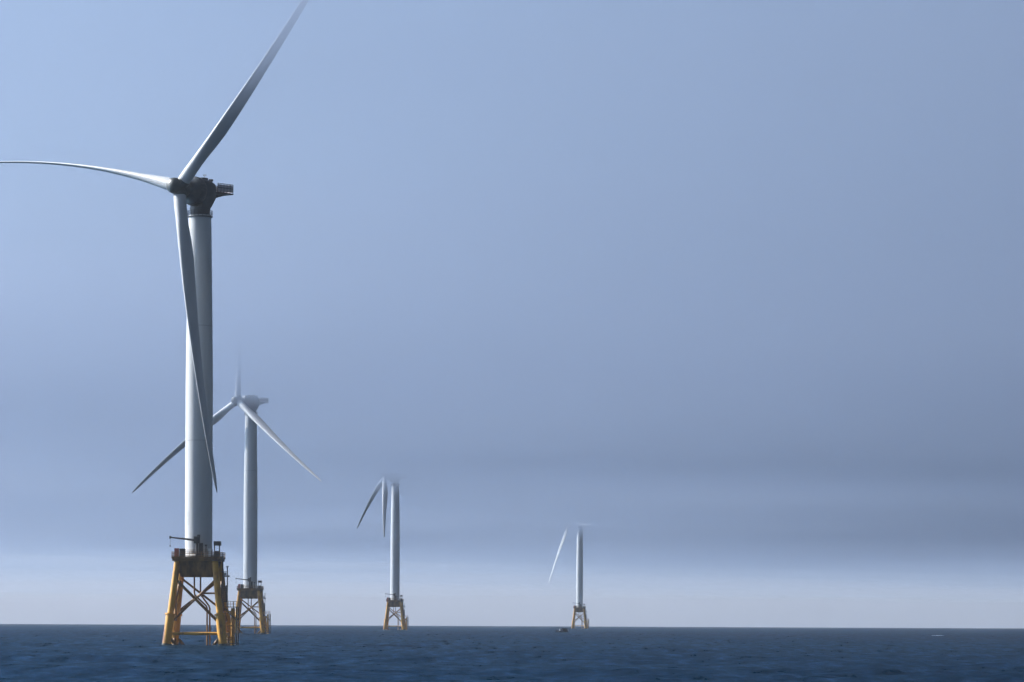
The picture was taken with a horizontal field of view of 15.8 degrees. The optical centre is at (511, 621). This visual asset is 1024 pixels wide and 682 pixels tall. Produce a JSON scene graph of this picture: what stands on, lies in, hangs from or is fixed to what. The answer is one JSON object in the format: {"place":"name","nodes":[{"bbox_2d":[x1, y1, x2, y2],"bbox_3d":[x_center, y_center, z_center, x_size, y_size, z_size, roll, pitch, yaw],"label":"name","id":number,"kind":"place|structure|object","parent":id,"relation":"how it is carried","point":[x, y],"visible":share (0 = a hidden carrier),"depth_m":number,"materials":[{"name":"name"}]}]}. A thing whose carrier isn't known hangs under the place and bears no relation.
{"place":"outdoors","nodes":[
{"label":"outdoors","id":0,"kind":"place"},
{"bbox_2d":[0,624,1023,681],"bbox_3d":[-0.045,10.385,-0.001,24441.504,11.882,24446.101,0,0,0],"label":"sea","id":1,"kind":"structure","parent":0,"point":[142,653],"depth_m":591.88,"materials":[{"name":"blue liquid"}]},
{"bbox_2d":[0,0,308,644],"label":"wind turbine","id":2,"kind":"object","parent":1,"relation":"in","point":[197,556],"visible":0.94,"depth_m":811.03,"materials":[{"name":"paint"}]},
{"bbox_2d":[132,239,321,633],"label":"wind turbine","id":3,"kind":"object","parent":1,"relation":"in","point":[248,588],"visible":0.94,"depth_m":1593.19,"materials":[{"name":"white metal"}]},
{"bbox_2d":[357,370,407,629],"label":"wind turbine","id":4,"kind":"object","parent":1,"relation":"in","point":[395,599],"visible":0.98,"depth_m":2416.17,"materials":[{"name":"white metal"}]},
{"bbox_2d":[555,628,568,631],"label":"motor boat","id":5,"kind":"object","parent":1,"relation":"on","point":[563,630],"visible":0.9,"depth_m":1989.35,"materials":[{"name":"blue paint"}]},
{"bbox_2d":[548,451,589,628],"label":"wind turbine","id":6,"kind":"object","parent":1,"relation":"in","point":[579,606],"visible":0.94,"depth_m":3380.54,"materials":[{"name":"white metal"}]},
{"bbox_2d":[0,0,1023,627],"label":"sky","id":7,"kind":"structure","parent":0,"point":[752,271],"materials":[{"name":"blue"}]}
]}

